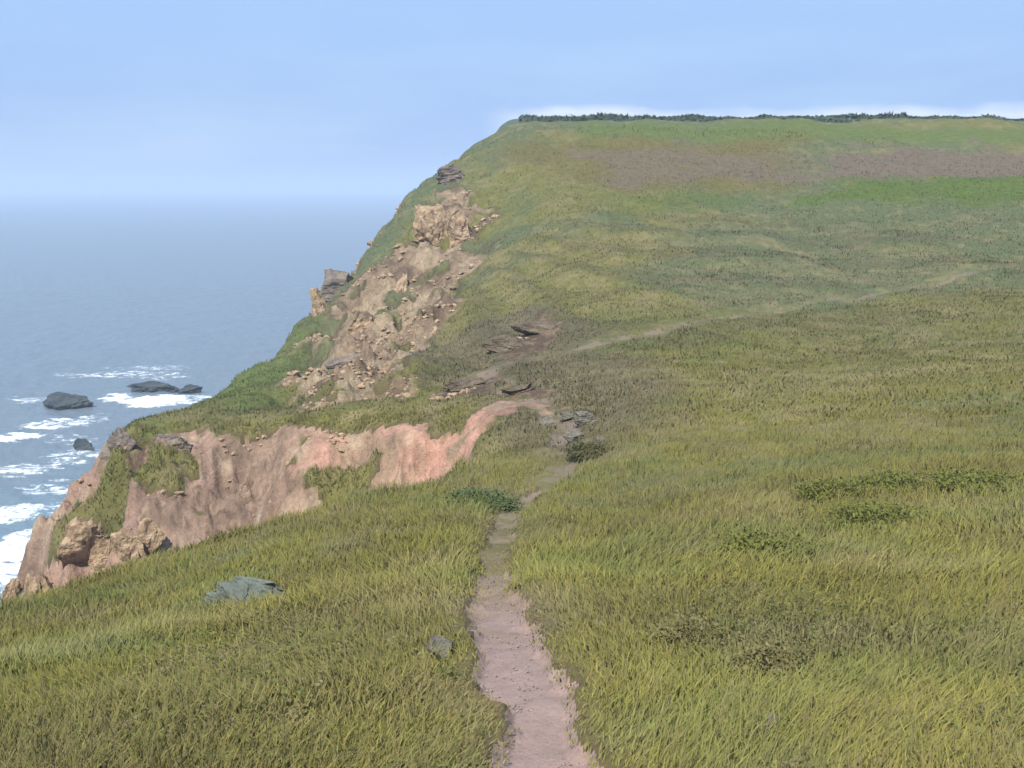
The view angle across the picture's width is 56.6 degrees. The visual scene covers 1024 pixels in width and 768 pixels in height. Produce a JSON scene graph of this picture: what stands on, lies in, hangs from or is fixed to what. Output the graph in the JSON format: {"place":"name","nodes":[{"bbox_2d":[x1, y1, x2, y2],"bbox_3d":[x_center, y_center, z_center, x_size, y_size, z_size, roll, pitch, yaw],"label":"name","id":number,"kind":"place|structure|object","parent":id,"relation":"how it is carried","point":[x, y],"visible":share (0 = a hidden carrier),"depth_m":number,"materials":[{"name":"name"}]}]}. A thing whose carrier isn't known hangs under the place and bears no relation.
{"place":"outdoors","nodes":[
{"label":"outdoors","id":0,"kind":"place"},
{"bbox_2d":[0,190,412,604],"bbox_3d":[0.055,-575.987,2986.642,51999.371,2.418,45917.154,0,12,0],"label":"sea","id":1,"kind":"structure","parent":0,"point":[107,297],"depth_m":350.63,"materials":[{"name":"liquid"}]},
{"bbox_2d":[43,392,93,409],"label":"sea rock","id":2,"kind":"object","parent":1,"relation":"in","point":[59,401],"visible":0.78,"depth_m":175.77,"materials":[{"name":"grey stone"}]},
{"bbox_2d":[73,438,94,450],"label":"sea rock","id":3,"kind":"object","parent":1,"relation":"in","point":[81,444],"visible":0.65,"depth_m":146.53,"materials":[{"name":"grey stone"}]},
{"bbox_2d":[126,381,178,392],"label":"sea rock","id":4,"kind":"object","parent":1,"relation":"in","point":[151,386],"visible":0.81,"depth_m":190.23,"materials":[{"name":"grey stone"}]},
{"bbox_2d":[177,384,202,393],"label":"sea rock","id":5,"kind":"object","parent":1,"relation":"in","point":[189,389],"visible":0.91,"depth_m":189.31,"materials":[{"name":"grey stone"}]},
{"bbox_2d":[17,313,572,595],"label":"earth bank","id":6,"kind":"structure","parent":0,"point":[411,452],"depth_m":38.86,"materials":[{"name":"brown soil"}]},
{"bbox_2d":[23,573,40,599],"bbox_3d":[-19.834,9.080,39.546,1.050,2.390,0.540,2,12,9],"label":"boulder","id":7,"kind":"object","parent":6,"relation":"on","point":[31,583],"visible":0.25,"depth_m":39.44,"materials":[{"name":"beige stone"}]},
{"bbox_2d":[39,575,50,592],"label":"boulder","id":8,"kind":"object","parent":6,"relation":"on","point":[44,581],"visible":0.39,"depth_m":39.61,"materials":[{"name":"beige stone"}]},
{"bbox_2d":[57,517,103,568],"bbox_3d":[-18.188,7.112,40.254,1.864,3.348,1.162,-8,26,-21],"label":"boulder","id":9,"kind":"object","parent":6,"relation":"on","point":[78,540],"visible":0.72,"depth_m":39.60,"materials":[{"name":"brown stone"}]},
{"bbox_2d":[87,556,108,573],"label":"boulder","id":10,"kind":"object","parent":6,"relation":"on","point":[94,562],"visible":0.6,"depth_m":40.04,"materials":[{"name":"beige stone"}]},
{"bbox_2d":[87,535,111,562],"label":"boulder","id":11,"kind":"object","parent":6,"relation":"on","point":[101,546],"visible":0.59,"depth_m":40.02,"materials":[{"name":"brown stone"}]},
{"bbox_2d":[110,528,147,562],"bbox_3d":[-14.617,6.391,36.170,1.209,1.755,0.908,10,15,41],"label":"boulder","id":12,"kind":"object","parent":6,"relation":"on","point":[124,541],"visible":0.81,"depth_m":35.98,"materials":[{"name":"brown stone"}]},
{"bbox_2d":[131,551,139,561],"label":"boulder","id":13,"kind":"object","parent":6,"relation":"on","point":[136,554],"visible":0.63,"depth_m":35.99,"materials":[{"name":"brown stone"}]},
{"bbox_2d":[137,518,164,555],"bbox_3d":[-14.039,6.019,36.878,0.767,1.740,0.987,11,16,43],"label":"boulder","id":14,"kind":"object","parent":6,"relation":"on","point":[150,534],"visible":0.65,"depth_m":36.66,"materials":[{"name":"brown stone"}]},
{"bbox_2d":[153,433,193,451],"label":"crag","id":15,"kind":"structure","parent":6,"relation":"on","point":[176,442],"depth_m":42.35,"materials":[{"name":"grey stone"}]},
{"bbox_2d":[500,384,533,395],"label":"crag","id":16,"kind":"structure","parent":6,"relation":"on","point":[513,390],"depth_m":38.16,"materials":[{"name":"grey stone"}]},
{"bbox_2d":[275,186,504,412],"bbox_3d":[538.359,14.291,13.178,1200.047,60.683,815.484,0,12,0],"label":"cliff","id":17,"kind":"structure","parent":0,"point":[418,261],"depth_m":73.69,"materials":[{"name":"beige stone"}]},
{"bbox_2d":[324,353,359,372],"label":"crag","id":18,"kind":"structure","parent":17,"relation":"on","point":[340,362],"depth_m":62.40,"materials":[{"name":"grey stone"}]},
{"bbox_2d":[0,117,1023,767],"bbox_3d":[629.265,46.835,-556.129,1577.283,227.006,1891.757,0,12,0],"label":"ground","id":19,"kind":"structure","parent":0,"point":[984,135],"depth_m":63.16,"materials":[{"name":"green plant"}]},
{"bbox_2d":[1,578,20,601],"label":"boulder","id":20,"kind":"object","parent":19,"relation":"on","point":[13,585],"visible":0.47,"depth_m":40.74,"materials":[{"name":"beige stone"}]},
{"bbox_2d":[99,427,137,462],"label":"crag","id":21,"kind":"structure","parent":19,"relation":"on","point":[119,437],"depth_m":42.76,"materials":[{"name":"grey stone"}]},
{"bbox_2d":[204,576,298,605],"bbox_3d":[-2.908,2.349,10.497,1.485,0.518,0.534,10,15,39],"label":"rock slab","id":22,"kind":"object","parent":19,"relation":"on","point":[240,586],"visible":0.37,"depth_m":10.36,"materials":[{"name":"grey stone"}]},
{"bbox_2d":[54,190,529,570],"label":"scree","id":23,"kind":"structure","parent":19,"relation":"on","point":[311,369],"depth_m":56.72,"materials":[{"name":"brown stone"}]},
{"bbox_2d":[309,288,327,317],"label":"crag","id":24,"kind":"structure","parent":19,"relation":"on","point":[319,305],"depth_m":82.13,"materials":[{"name":"beige stone"}]},
{"bbox_2d":[320,268,353,302],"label":"crag","id":25,"kind":"structure","parent":19,"relation":"on","point":[334,281],"depth_m":91.92,"materials":[{"name":"grey stone"}]},
{"bbox_2d":[348,317,373,334],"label":"crag","id":26,"kind":"structure","parent":19,"relation":"on","point":[362,325],"depth_m":72.54,"materials":[{"name":"beige stone"}]},
{"bbox_2d":[393,274,407,292],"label":"crag","id":27,"kind":"structure","parent":19,"relation":"on","point":[401,286],"depth_m":84.88,"materials":[{"name":"beige stone"}]},
{"bbox_2d":[412,204,448,244],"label":"crag","id":28,"kind":"structure","parent":19,"relation":"on","point":[430,223],"depth_m":95.32,"materials":[{"name":"beige stone"}]},
{"bbox_2d":[424,634,454,657],"bbox_3d":[-0.489,1.770,6.199,0.236,0.258,0.250,3,12,13],"label":"stone","id":29,"kind":"object","parent":19,"relation":"on","point":[444,641],"visible":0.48,"depth_m":6.12,"materials":[{"name":"grey stone"}]},
{"bbox_2d":[435,164,463,183],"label":"crag","id":30,"kind":"structure","parent":19,"relation":"on","point":[450,173],"depth_m":110.44,"materials":[{"name":"grey stone"}]},
{"bbox_2d":[447,209,471,247],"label":"crag","id":31,"kind":"structure","parent":19,"relation":"on","point":[459,230],"depth_m":92.90,"materials":[{"name":"beige stone"}]},
{"bbox_2d":[442,376,487,392],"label":"crag","id":32,"kind":"structure","parent":19,"relation":"on","point":[460,384],"depth_m":42.35,"materials":[{"name":"grey stone"}]},
{"bbox_2d":[435,485,525,513],"bbox_3d":[-0.585,2.275,18.562,1.913,0.422,1.782,-4,12,-18],"label":"shrub","id":33,"kind":"object","parent":19,"relation":"on","point":[507,503],"visible":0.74,"depth_m":18.52,"materials":[{"name":"green plant"}]},
{"bbox_2d":[482,335,522,352],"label":"crag","id":34,"kind":"structure","parent":19,"relation":"on","point":[500,343],"depth_m":51.80,"materials":[{"name":"grey stone"}]},
{"bbox_2d":[0,403,1023,767],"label":"rough grass","id":35,"kind":"structure","parent":19,"relation":"on","point":[92,639],"depth_m":7.52,"materials":[{"name":"green plant"}]},
{"bbox_2d":[510,320,561,335],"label":"crag","id":36,"kind":"structure","parent":19,"relation":"on","point":[526,328],"depth_m":53.77,"materials":[{"name":"grey stone"}]},
{"bbox_2d":[560,439,614,460],"bbox_3d":[2.248,1.805,26.122,1.780,0.377,1.767,-3,12,-16],"label":"shrub","id":37,"kind":"object","parent":19,"relation":"on","point":[578,450],"visible":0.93,"depth_m":25.99,"materials":[{"name":"green plant"}]},
{"bbox_2d":[640,609,732,647],"bbox_3d":[1.181,1.682,6.327,0.665,0.219,0.644,0,12,0],"label":"bracken clump","id":38,"kind":"object","parent":19,"relation":"on","point":[671,630],"visible":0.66,"depth_m":6.30,"materials":[{"name":"green plant"}]},
{"bbox_2d":[759,713,779,741],"bbox_3d":[1.164,1.598,4.288,0.106,0.207,0.099,16,3,17],"label":"stone","id":39,"kind":"object","parent":19,"relation":"on","point":[775,714],"visible":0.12,"depth_m":4.29,"materials":[{"name":"grey stone"}]},
{"bbox_2d":[518,110,1023,122],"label":"crest scrub","id":40,"kind":"object","parent":19,"relation":"on","point":[621,117],"visible":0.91,"depth_m":128.68,"materials":[{"name":"green plant"}]},
{"bbox_2d":[700,524,845,564],"bbox_3d":[2.725,1.712,9.827,1.547,0.293,1.377,3,12,14],"label":"bracken clump","id":41,"kind":"object","parent":19,"relation":"on","point":[744,535],"visible":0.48,"depth_m":9.89,"materials":[{"name":"green plant"}]},
{"bbox_2d":[695,628,851,688],"bbox_3d":[1.465,1.599,5.418,0.864,0.243,0.847,6,13,28],"label":"bracken clump","id":42,"kind":"object","parent":19,"relation":"on","point":[774,648],"visible":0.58,"depth_m":5.40,"materials":[{"name":"green plant"}]},
{"bbox_2d":[787,471,869,503],"bbox_3d":[4.812,1.612,14.396,1.433,0.371,1.408,0,12,0],"label":"bracken clump","id":43,"kind":"object","parent":19,"relation":"on","point":[815,489],"visible":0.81,"depth_m":14.33,"materials":[{"name":"green plant"}]},
{"bbox_2d":[798,493,947,532],"bbox_3d":[4.541,1.637,11.722,1.954,0.386,1.968,0,12,0],"label":"bracken clump","id":44,"kind":"object","parent":19,"relation":"on","point":[862,512],"visible":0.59,"depth_m":11.81,"materials":[{"name":"green plant"}]},
{"bbox_2d":[842,466,942,495],"bbox_3d":[5.945,1.562,14.695,1.727,0.328,1.838,-10,15,-41],"label":"bracken clump","id":45,"kind":"object","parent":19,"relation":"on","point":[888,479],"visible":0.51,"depth_m":14.87,"materials":[{"name":"green plant"}]},
{"bbox_2d":[911,462,1023,496],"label":"bracken clump","id":46,"kind":"object","parent":19,"relation":"on","point":[965,479],"visible":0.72,"depth_m":14.22,"materials":[{"name":"green plant"}]},
{"bbox_2d":[0,0,1023,189],"label":"sky","id":47,"kind":"structure","parent":0,"point":[95,94],"materials":[{"name":"blue"}]},
{"bbox_2d":[464,487,603,767],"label":"path","id":48,"kind":"structure","parent":0,"point":[534,744],"depth_m":5.76,"materials":[{"name":"soil"}]},
{"bbox_2d":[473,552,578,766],"bbox_3d":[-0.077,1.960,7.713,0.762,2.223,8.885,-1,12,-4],"label":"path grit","id":49,"kind":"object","parent":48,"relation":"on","point":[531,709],"visible":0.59,"depth_m":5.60,"materials":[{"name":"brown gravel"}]},
{"bbox_2d":[476,265,1016,490],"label":"hillside track","id":50,"kind":"structure","parent":0,"point":[544,482],"depth_m":40.92,"materials":[{"name":"soil"}]},
{"bbox_2d":[537,415,555,425],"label":"stone","id":51,"kind":"object","parent":50,"relation":"on","point":[546,420],"visible":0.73,"depth_m":32.77,"materials":[{"name":"grey stone"}]},
{"bbox_2d":[548,440,555,446],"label":"stone","id":52,"kind":"object","parent":50,"relation":"on","point":[551,442],"visible":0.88,"depth_m":28.79,"materials":[{"name":"grey stone"}]},
{"bbox_2d":[560,412,572,421],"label":"stone","id":53,"kind":"object","parent":50,"relation":"on","point":[565,416],"visible":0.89,"depth_m":33.14,"materials":[{"name":"grey stone"}]},
{"bbox_2d":[563,428,583,443],"bbox_3d":[1.886,1.643,29.155,0.718,0.408,0.467,18,31,28],"label":"stone","id":54,"kind":"object","parent":50,"relation":"on","point":[574,434],"visible":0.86,"depth_m":29.07,"materials":[{"name":"grey stone"}]},
{"bbox_2d":[571,411,596,426],"bbox_3d":[2.399,1.173,31.480,0.929,0.555,0.534,5,14,0],"label":"stone","id":55,"kind":"object","parent":50,"relation":"on","point":[580,418],"visible":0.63,"depth_m":31.33,"materials":[{"name":"grey stone"}]},
{"bbox_2d":[594,436,604,442],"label":"stone","id":56,"kind":"object","parent":50,"relation":"on","point":[601,438],"visible":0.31,"depth_m":27.02,"materials":[{"name":"grey stone"}]}
]}

